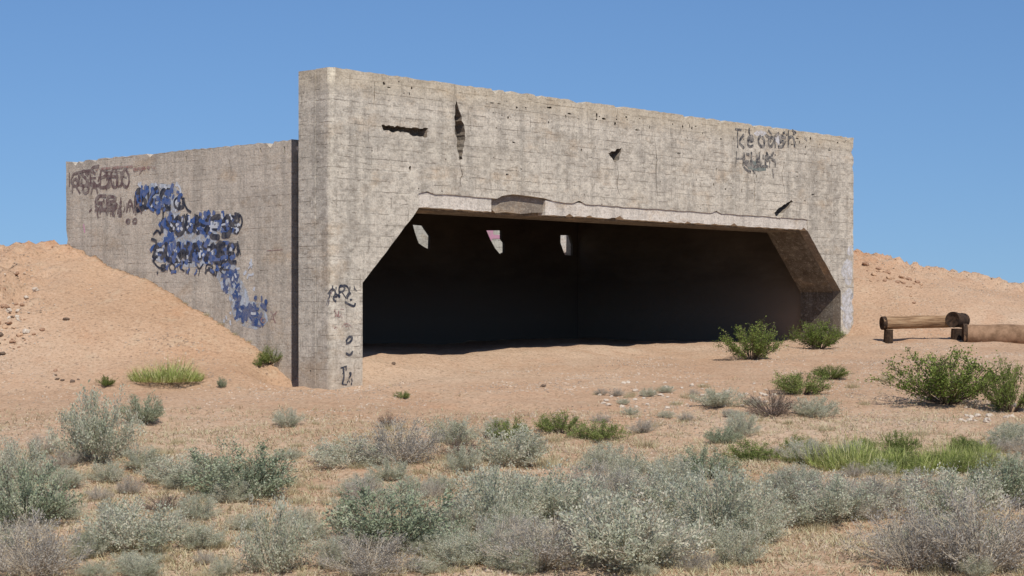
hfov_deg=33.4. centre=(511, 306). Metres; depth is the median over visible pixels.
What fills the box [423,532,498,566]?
saltbush
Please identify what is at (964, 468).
leafy shrub
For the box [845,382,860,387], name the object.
straw tuft
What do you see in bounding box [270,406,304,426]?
saltbush
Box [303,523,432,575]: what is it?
twiggy shrub
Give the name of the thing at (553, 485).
saltbush
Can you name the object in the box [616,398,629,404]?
saltbush
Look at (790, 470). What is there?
saltbush
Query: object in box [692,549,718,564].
twiggy shrub
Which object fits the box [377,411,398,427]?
dry shrub
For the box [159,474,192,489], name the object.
saltbush
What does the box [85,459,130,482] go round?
saltbush
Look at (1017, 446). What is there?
twiggy shrub
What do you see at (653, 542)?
saltbush
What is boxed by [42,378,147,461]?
saltbush
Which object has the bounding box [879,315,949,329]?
timber log
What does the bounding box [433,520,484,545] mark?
saltbush
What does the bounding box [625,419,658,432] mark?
twiggy shrub
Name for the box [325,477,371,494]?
saltbush
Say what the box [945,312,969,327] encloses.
timber log
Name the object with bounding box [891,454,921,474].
leafy shrub
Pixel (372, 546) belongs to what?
twiggy shrub
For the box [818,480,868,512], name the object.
twiggy shrub
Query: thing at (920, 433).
straw tuft
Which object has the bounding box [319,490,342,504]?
straw tuft
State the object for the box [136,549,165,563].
saltbush
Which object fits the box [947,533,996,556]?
twiggy shrub
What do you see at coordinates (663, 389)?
saltbush
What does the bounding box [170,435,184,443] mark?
straw tuft
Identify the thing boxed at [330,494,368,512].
saltbush
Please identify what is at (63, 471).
saltbush
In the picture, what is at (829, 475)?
twiggy shrub
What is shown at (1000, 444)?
twiggy shrub
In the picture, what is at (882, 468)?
saltbush
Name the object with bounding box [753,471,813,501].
saltbush
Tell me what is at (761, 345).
creosote bush
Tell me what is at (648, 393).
saltbush
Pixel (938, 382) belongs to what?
creosote bush
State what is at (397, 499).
saltbush
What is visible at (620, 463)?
saltbush
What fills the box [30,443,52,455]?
straw tuft
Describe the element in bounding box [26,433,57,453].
twiggy shrub
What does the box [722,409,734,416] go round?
twiggy shrub
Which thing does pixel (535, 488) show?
saltbush
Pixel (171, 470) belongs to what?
saltbush
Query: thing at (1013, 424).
saltbush
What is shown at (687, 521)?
saltbush
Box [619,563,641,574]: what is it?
straw tuft
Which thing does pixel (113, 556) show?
saltbush
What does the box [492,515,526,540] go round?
saltbush
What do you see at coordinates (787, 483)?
twiggy shrub
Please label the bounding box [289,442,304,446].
straw tuft
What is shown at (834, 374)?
creosote bush
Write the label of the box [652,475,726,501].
twiggy shrub
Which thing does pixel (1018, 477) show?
sage shrub
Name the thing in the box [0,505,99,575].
twiggy shrub
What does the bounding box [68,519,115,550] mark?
saltbush
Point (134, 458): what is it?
saltbush
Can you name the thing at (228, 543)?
straw tuft
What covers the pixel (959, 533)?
twiggy shrub
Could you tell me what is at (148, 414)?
sage shrub
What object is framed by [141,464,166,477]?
twiggy shrub
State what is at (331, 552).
saltbush
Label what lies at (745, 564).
straw tuft
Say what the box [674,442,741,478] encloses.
sage shrub
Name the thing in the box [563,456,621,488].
shrub
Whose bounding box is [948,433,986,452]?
leafy shrub
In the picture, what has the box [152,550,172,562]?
straw tuft
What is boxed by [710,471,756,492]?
saltbush
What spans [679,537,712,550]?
saltbush
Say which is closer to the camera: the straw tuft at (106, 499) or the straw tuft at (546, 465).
the straw tuft at (106, 499)
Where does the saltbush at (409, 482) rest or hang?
on the ground at (92, 336)
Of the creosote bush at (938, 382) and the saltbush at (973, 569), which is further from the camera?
the creosote bush at (938, 382)
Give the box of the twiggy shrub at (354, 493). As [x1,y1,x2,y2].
[342,473,385,499]
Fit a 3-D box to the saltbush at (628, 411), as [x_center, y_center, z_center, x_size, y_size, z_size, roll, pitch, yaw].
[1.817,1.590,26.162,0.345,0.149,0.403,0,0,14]
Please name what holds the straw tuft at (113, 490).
on the ground at (92, 336)
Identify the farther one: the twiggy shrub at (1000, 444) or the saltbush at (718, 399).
the saltbush at (718, 399)
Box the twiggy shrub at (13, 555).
[0,545,35,567]
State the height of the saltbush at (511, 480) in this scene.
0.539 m
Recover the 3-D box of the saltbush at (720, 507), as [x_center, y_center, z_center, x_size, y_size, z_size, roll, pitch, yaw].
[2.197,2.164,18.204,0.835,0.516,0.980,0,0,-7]
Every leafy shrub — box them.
[252,357,262,366]
[256,344,282,363]
[393,391,409,398]
[486,416,530,441]
[531,409,587,433]
[564,419,631,441]
[722,438,782,461]
[768,367,834,394]
[778,434,814,449]
[850,436,878,449]
[873,456,895,468]
[875,429,923,451]
[886,444,919,461]
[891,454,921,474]
[923,451,953,463]
[942,453,979,473]
[946,439,997,453]
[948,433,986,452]
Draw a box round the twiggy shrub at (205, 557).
[193,550,218,563]
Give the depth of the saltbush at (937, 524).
17.04 m
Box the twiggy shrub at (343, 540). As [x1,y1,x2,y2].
[320,529,366,550]
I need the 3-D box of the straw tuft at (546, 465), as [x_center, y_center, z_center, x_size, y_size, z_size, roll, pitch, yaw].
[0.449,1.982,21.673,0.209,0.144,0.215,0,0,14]
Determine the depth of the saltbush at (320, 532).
17.51 m
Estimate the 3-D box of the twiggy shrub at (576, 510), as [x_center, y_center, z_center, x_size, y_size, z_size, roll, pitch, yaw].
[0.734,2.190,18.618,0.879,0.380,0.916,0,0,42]
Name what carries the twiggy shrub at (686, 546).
on the ground at (92, 336)
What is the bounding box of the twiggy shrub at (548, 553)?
[475,511,604,571]
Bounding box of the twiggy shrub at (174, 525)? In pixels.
[160,519,184,529]
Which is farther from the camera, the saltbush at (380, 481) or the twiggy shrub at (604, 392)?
the twiggy shrub at (604, 392)
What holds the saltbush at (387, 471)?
on the ground at (92, 336)
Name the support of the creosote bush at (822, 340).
on the ground at (92, 336)
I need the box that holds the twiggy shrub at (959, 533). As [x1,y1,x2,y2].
[899,481,1023,571]
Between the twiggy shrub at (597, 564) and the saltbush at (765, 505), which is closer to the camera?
the twiggy shrub at (597, 564)
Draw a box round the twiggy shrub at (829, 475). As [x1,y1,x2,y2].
[804,467,859,493]
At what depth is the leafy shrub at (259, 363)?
31.01 m
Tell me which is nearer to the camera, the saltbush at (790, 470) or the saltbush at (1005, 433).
the saltbush at (790, 470)
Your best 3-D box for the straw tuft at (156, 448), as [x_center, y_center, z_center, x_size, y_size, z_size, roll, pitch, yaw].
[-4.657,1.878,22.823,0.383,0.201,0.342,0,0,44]
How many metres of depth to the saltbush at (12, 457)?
20.98 m
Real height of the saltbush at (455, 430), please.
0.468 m
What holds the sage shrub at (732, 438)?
on the ground at (92, 336)
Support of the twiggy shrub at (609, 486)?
on the ground at (92, 336)
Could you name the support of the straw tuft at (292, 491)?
on the ground at (92, 336)
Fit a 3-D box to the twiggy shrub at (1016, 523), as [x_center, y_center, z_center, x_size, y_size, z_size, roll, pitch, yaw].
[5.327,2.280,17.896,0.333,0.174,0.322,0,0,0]
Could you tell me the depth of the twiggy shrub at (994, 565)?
15.93 m
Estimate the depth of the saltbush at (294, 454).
22.32 m
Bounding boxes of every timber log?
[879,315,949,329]
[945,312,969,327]
[961,324,1023,343]
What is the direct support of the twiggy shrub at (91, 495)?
on the ground at (92, 336)
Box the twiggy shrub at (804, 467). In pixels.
[767,462,817,487]
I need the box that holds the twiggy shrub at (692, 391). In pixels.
[689,388,699,394]
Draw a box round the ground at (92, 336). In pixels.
[0,240,1023,575]
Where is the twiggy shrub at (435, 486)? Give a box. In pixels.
[416,474,446,498]
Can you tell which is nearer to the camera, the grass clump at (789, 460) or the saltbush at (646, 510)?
the saltbush at (646, 510)
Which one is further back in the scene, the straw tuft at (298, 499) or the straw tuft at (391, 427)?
the straw tuft at (391, 427)
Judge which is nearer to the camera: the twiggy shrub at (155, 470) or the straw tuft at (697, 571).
the straw tuft at (697, 571)
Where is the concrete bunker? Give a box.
[66,67,853,389]
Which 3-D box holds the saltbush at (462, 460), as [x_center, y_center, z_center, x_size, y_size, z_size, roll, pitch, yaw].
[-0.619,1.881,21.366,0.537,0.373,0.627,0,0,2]
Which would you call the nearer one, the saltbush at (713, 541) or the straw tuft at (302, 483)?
the saltbush at (713, 541)
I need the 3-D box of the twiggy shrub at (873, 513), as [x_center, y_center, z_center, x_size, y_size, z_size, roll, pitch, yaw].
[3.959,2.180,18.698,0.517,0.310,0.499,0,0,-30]
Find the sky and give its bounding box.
[0,0,1023,282]
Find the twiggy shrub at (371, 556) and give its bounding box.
[342,553,386,569]
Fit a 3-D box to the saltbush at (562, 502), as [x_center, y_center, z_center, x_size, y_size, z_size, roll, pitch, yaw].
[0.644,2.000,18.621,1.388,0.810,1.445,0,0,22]
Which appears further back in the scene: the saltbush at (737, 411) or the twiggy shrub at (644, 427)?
the saltbush at (737, 411)
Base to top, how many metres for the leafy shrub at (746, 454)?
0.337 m
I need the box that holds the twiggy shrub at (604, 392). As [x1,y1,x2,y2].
[592,388,608,394]
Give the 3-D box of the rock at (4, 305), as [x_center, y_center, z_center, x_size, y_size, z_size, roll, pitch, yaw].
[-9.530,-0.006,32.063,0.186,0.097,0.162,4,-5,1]
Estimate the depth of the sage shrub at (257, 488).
19.68 m
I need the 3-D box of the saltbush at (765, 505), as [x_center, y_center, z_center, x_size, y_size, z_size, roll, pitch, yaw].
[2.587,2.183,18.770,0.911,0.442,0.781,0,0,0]
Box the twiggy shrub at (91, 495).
[85,486,113,499]
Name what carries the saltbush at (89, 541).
on the ground at (92, 336)
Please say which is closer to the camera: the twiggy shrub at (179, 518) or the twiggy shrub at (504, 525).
the twiggy shrub at (504, 525)
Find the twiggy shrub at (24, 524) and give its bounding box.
[3,516,42,538]
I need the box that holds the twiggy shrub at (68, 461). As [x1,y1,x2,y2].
[44,449,84,467]
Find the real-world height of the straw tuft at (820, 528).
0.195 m
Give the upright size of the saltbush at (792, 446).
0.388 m
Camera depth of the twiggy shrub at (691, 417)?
25.59 m
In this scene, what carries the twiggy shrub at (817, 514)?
on the ground at (92, 336)
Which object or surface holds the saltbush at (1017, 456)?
on the ground at (92, 336)
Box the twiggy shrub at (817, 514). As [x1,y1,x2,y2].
[802,503,827,522]
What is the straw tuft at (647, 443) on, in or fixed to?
on the ground at (92, 336)
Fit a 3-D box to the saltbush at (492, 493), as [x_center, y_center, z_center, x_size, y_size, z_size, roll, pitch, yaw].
[-0.186,2.014,18.140,1.143,0.854,1.334,0,0,4]
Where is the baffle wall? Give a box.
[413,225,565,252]
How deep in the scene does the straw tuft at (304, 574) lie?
15.94 m
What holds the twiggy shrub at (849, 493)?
on the ground at (92, 336)
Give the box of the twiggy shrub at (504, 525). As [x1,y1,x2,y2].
[470,509,541,549]
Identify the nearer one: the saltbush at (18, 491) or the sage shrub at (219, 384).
the saltbush at (18, 491)
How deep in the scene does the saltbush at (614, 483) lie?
19.84 m
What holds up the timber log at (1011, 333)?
on the ground at (92, 336)
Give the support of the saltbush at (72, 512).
on the ground at (92, 336)
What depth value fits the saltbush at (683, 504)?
18.50 m
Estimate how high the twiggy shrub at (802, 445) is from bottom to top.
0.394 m
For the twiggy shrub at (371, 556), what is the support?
on the ground at (92, 336)
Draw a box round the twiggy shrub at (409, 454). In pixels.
[346,412,454,464]
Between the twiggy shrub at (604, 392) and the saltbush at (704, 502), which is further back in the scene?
the twiggy shrub at (604, 392)
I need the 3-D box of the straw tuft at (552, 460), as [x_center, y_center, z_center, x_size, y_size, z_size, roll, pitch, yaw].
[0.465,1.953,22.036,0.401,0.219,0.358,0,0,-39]
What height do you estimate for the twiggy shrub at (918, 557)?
0.794 m
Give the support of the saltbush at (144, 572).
on the ground at (92, 336)
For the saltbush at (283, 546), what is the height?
0.828 m
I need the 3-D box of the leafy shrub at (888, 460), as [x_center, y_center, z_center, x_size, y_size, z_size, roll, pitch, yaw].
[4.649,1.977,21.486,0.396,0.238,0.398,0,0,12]
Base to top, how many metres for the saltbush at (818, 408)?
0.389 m
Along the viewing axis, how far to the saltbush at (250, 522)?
17.91 m
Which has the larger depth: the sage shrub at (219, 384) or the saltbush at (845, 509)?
the sage shrub at (219, 384)
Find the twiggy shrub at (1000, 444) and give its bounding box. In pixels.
[977,434,1014,451]
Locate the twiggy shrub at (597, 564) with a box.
[576,554,605,567]
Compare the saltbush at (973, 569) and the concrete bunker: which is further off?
the concrete bunker
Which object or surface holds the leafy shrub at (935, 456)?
on the ground at (92, 336)
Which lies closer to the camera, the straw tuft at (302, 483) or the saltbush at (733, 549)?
the saltbush at (733, 549)
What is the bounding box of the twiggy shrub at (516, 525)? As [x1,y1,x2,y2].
[495,514,549,547]
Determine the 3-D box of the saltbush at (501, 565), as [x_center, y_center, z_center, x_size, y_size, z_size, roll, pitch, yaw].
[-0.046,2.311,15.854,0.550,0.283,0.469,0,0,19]
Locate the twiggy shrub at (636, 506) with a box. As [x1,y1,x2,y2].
[607,496,668,519]
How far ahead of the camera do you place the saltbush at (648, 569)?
15.61 m
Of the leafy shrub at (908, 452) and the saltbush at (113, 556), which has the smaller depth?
the saltbush at (113, 556)
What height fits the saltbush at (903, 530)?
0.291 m
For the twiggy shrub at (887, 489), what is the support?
on the ground at (92, 336)
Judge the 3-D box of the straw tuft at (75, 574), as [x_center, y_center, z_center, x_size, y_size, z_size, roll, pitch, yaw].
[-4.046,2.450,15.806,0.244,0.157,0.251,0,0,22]
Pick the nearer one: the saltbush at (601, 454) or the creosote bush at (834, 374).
the saltbush at (601, 454)
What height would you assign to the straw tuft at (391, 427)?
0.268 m
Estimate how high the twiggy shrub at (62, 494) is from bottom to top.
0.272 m
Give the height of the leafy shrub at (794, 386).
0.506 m
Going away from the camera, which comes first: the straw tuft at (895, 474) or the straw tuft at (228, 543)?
the straw tuft at (228, 543)
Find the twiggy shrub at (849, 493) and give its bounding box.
[807,483,875,512]
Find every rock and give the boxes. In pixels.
[0,304,9,307]
[22,329,29,333]
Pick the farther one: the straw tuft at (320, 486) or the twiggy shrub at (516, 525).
the straw tuft at (320, 486)
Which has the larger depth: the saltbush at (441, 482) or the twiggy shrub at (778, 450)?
the twiggy shrub at (778, 450)
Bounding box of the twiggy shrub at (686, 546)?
[653,529,705,557]
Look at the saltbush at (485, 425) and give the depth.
24.41 m
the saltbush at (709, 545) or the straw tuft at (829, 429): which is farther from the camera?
the straw tuft at (829, 429)
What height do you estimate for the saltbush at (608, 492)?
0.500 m
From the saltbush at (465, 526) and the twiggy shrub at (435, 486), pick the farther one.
the twiggy shrub at (435, 486)
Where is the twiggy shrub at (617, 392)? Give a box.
[606,388,624,395]
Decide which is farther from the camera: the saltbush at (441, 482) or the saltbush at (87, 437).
the saltbush at (87, 437)
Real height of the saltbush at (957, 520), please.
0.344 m
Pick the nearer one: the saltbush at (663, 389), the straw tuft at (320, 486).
the straw tuft at (320, 486)
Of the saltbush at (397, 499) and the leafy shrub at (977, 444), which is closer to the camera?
the saltbush at (397, 499)
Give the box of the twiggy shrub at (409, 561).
[401,556,426,569]
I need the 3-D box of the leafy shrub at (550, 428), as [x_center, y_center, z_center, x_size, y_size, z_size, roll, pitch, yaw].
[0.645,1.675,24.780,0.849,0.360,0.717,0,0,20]
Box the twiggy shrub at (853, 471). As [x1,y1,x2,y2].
[839,461,867,476]
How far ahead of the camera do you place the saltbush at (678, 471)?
19.92 m
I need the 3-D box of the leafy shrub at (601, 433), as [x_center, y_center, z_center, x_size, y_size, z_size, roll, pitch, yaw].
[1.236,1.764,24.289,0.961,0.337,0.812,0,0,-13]
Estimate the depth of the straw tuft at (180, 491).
20.28 m
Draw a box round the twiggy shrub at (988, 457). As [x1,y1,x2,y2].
[977,452,998,463]
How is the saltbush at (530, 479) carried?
on the ground at (92, 336)
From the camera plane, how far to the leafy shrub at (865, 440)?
22.85 m
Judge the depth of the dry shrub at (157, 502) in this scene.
19.04 m
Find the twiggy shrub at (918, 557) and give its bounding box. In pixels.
[833,495,968,569]
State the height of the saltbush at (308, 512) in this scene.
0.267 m
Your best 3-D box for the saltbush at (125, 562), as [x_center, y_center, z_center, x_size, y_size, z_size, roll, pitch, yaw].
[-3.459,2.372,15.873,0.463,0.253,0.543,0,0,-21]
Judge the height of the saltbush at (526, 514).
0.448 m
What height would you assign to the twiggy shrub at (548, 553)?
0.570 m
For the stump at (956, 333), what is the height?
0.586 m
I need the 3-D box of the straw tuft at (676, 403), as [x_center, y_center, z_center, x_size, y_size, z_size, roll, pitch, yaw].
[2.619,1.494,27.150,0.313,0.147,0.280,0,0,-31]
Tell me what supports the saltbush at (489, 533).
on the ground at (92, 336)
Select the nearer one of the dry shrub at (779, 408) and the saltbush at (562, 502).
the saltbush at (562, 502)
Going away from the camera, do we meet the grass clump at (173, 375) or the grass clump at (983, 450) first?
the grass clump at (983, 450)
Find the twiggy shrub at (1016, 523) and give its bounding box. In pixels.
[1006,518,1023,531]
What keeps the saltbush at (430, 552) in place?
on the ground at (92, 336)
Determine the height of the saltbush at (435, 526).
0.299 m
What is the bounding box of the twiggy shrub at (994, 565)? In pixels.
[980,554,1005,571]
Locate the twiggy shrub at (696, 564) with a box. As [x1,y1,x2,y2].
[670,552,712,571]
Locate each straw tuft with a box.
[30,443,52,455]
[63,570,85,575]
[78,469,98,479]
[96,493,112,504]
[103,486,119,493]
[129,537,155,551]
[141,546,164,554]
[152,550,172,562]
[153,444,175,454]
[156,486,173,494]
[162,500,180,515]
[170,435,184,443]
[177,486,193,492]
[190,569,210,575]
[207,540,226,549]
[219,536,237,547]
[284,495,311,504]
[285,473,306,487]
[285,487,298,493]
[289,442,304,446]
[296,570,314,575]
[305,483,326,489]
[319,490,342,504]
[346,459,369,468]
[382,420,405,430]
[411,466,427,474]
[447,564,464,573]
[536,454,560,465]
[541,462,553,468]
[543,434,561,441]
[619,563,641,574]
[633,436,658,447]
[668,397,684,405]
[678,386,694,398]
[686,565,703,573]
[727,558,749,566]
[805,518,830,532]
[818,425,833,430]
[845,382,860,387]
[879,370,895,382]
[887,470,904,477]
[908,427,929,435]
[923,558,949,575]
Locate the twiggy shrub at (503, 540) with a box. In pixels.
[474,527,529,562]
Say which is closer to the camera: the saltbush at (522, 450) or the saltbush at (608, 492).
the saltbush at (608, 492)
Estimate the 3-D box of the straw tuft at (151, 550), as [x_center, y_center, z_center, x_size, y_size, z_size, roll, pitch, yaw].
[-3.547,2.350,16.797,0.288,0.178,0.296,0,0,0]
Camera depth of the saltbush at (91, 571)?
15.76 m
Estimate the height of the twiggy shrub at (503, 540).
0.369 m
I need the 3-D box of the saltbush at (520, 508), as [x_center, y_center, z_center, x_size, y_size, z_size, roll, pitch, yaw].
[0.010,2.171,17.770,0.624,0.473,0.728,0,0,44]
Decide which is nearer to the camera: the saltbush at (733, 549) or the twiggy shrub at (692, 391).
the saltbush at (733, 549)
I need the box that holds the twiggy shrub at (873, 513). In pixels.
[853,494,897,519]
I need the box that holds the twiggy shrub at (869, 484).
[841,475,896,499]
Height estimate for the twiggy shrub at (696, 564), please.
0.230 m
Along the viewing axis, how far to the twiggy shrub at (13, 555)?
16.25 m
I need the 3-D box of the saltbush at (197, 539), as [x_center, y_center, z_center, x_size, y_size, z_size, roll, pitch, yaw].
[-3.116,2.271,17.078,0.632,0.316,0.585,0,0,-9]
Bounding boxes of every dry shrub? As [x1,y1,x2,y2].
[137,491,191,510]
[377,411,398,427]
[434,434,485,458]
[737,387,806,416]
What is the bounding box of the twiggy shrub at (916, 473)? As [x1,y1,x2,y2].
[882,465,960,492]
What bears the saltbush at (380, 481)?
on the ground at (92, 336)
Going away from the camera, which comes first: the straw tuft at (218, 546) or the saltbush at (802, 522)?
the straw tuft at (218, 546)
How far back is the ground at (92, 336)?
30.26 m
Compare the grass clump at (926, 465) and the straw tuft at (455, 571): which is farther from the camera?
the grass clump at (926, 465)
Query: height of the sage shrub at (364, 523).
0.795 m
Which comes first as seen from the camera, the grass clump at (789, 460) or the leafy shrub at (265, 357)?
the grass clump at (789, 460)
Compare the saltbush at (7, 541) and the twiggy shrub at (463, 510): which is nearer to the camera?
the saltbush at (7, 541)
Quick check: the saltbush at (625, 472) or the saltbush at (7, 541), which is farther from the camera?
the saltbush at (625, 472)
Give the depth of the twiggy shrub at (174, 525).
17.70 m
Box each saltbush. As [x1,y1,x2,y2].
[0,431,57,484]
[0,478,37,505]
[0,521,28,550]
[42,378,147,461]
[44,465,90,488]
[45,464,74,479]
[52,500,87,518]
[64,534,108,558]
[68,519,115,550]
[70,491,193,552]
[72,560,120,575]
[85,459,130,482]
[93,502,124,516]
[108,550,153,566]
[113,556,164,575]
[115,444,166,468]
[115,550,163,575]
[130,445,234,483]
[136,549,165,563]
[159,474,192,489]
[169,519,228,549]
[171,492,224,521]
[202,554,242,575]
[206,477,253,503]
[221,512,261,529]
[229,487,326,573]
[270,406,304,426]
[270,446,305,459]
[283,505,321,524]
[289,519,333,538]
[307,431,402,467]
[311,532,353,569]
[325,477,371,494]
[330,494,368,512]
[347,469,385,487]
[363,453,411,479]
[370,481,433,507]
[393,474,428,493]
[398,536,430,554]
[406,514,454,533]
[407,556,451,575]
[412,528,459,559]
[423,472,462,492]
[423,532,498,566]
[424,412,481,444]
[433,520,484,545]
[437,457,547,530]
[440,444,483,470]
[442,502,489,531]
[454,515,519,562]
[461,460,524,499]
[464,422,552,465]
[477,541,537,569]
[479,494,551,527]
[479,501,554,539]
[480,417,512,437]
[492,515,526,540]
[499,545,549,574]
[504,457,615,525]
[504,472,553,511]
[511,474,539,488]
[512,475,592,501]
[520,483,716,571]
[577,440,631,469]
[577,449,611,464]
[578,488,642,527]
[596,476,634,494]
[599,465,647,490]
[602,445,655,476]
[608,518,678,566]
[615,461,718,514]
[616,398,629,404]
[619,406,642,414]
[628,562,662,575]
[632,510,699,531]
[635,499,673,520]
[637,386,657,396]
[643,454,684,474]
[644,453,707,488]
[650,515,713,544]
[656,410,677,417]
[658,385,673,392]
[661,457,805,539]
[667,490,721,517]
[675,487,757,525]
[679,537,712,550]
[687,387,748,406]
[695,531,728,548]
[707,520,771,567]
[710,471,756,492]
[710,505,792,544]
[719,410,763,435]
[722,408,741,416]
[736,488,784,522]
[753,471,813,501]
[760,461,820,489]
[764,462,829,482]
[769,497,823,525]
[778,436,829,462]
[778,468,890,523]
[784,395,846,417]
[810,490,873,516]
[835,438,872,454]
[863,457,898,474]
[865,481,904,504]
[874,520,948,547]
[884,461,1016,520]
[904,509,965,548]
[920,508,995,535]
[954,554,996,575]
[956,469,990,501]
[959,463,1021,493]
[969,519,1015,551]
[983,421,1023,445]
[994,449,1023,468]
[1004,421,1023,433]
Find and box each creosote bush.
[96,374,118,386]
[712,316,787,359]
[779,318,848,348]
[808,364,854,378]
[857,345,1015,404]
[973,353,1023,412]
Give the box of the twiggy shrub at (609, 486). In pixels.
[580,465,658,502]
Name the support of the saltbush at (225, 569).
on the ground at (92, 336)
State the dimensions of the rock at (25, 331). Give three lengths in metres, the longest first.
0.138 x 0.138 x 0.108 m
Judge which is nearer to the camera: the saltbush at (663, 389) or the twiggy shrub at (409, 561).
the twiggy shrub at (409, 561)
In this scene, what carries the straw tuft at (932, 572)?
on the ground at (92, 336)
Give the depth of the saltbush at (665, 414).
25.92 m
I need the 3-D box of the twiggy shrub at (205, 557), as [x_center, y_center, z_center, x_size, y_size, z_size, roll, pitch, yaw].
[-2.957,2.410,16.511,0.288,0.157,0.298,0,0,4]
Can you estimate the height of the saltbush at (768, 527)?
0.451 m
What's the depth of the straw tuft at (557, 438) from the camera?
24.07 m
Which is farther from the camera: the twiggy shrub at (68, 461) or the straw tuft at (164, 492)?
the twiggy shrub at (68, 461)
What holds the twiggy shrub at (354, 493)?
on the ground at (92, 336)
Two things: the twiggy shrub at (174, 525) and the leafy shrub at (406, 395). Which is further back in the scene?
the leafy shrub at (406, 395)
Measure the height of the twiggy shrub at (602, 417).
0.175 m
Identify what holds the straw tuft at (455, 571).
on the ground at (92, 336)
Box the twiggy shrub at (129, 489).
[116,475,148,493]
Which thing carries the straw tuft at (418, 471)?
on the ground at (92, 336)
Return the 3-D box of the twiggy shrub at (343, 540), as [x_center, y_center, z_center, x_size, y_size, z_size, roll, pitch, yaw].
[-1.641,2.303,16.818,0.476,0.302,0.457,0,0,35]
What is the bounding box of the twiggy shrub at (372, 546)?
[359,533,404,557]
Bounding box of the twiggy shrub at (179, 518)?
[160,513,191,527]
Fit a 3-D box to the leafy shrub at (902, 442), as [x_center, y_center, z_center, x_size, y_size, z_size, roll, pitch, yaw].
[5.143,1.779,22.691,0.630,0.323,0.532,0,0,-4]
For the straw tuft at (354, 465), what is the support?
on the ground at (92, 336)
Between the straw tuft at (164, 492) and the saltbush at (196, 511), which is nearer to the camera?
the saltbush at (196, 511)
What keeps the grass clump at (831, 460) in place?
on the ground at (92, 336)
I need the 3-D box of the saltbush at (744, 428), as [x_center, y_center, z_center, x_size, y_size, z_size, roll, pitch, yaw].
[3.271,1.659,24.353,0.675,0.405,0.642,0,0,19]
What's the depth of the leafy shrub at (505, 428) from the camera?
24.01 m
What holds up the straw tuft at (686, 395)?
on the ground at (92, 336)
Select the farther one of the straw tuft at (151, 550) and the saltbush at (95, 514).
the saltbush at (95, 514)
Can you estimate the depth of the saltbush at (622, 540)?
15.83 m
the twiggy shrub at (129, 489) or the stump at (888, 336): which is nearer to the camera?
the twiggy shrub at (129, 489)
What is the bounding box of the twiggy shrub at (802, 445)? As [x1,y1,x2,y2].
[783,437,832,461]
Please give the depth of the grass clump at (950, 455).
21.81 m
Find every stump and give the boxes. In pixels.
[883,330,892,343]
[951,328,961,339]
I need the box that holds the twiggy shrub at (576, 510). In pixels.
[552,495,614,521]
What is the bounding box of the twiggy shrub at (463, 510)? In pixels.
[425,492,493,529]
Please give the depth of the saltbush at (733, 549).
16.26 m
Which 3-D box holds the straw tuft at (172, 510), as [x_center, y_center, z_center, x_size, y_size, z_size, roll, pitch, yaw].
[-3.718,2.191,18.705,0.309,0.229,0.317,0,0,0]
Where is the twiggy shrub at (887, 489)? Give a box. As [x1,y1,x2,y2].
[846,472,926,507]
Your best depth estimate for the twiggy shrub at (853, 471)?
20.93 m
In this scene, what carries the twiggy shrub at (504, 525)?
on the ground at (92, 336)
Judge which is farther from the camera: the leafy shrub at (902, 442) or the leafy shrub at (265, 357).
the leafy shrub at (265, 357)
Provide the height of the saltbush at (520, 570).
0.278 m
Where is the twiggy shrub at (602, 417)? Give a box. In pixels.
[589,414,610,422]
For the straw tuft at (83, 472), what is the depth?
21.31 m
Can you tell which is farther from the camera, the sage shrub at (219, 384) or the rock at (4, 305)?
the rock at (4, 305)
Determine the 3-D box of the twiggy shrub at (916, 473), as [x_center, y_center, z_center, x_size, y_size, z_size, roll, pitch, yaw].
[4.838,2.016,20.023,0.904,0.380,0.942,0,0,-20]
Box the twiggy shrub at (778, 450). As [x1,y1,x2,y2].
[767,446,786,455]
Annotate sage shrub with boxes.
[0,447,85,529]
[115,390,165,423]
[179,436,298,499]
[217,376,227,387]
[321,476,465,552]
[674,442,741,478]
[703,424,747,443]
[967,448,1023,504]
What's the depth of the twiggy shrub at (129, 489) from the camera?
20.25 m
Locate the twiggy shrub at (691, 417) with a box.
[677,411,695,420]
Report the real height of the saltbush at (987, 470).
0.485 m
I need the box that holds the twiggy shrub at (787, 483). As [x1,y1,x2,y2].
[757,470,808,490]
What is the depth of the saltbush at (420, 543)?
16.69 m
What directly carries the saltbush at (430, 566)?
on the ground at (92, 336)
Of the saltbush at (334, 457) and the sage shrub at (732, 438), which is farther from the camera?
the sage shrub at (732, 438)
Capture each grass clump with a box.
[126,353,206,382]
[778,437,843,464]
[794,420,896,471]
[858,438,946,474]
[905,436,976,470]
[949,440,1007,467]
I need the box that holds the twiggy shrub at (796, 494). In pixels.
[780,477,829,504]
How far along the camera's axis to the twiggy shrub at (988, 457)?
21.69 m
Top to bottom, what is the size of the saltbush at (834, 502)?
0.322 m
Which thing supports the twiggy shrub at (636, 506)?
on the ground at (92, 336)
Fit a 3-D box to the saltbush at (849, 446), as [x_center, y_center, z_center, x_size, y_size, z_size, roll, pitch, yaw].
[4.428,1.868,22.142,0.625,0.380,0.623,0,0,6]
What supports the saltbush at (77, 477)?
on the ground at (92, 336)
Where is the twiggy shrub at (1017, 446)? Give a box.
[1002,435,1023,453]
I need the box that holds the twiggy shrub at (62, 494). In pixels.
[40,487,72,501]
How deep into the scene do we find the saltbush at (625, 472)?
19.98 m

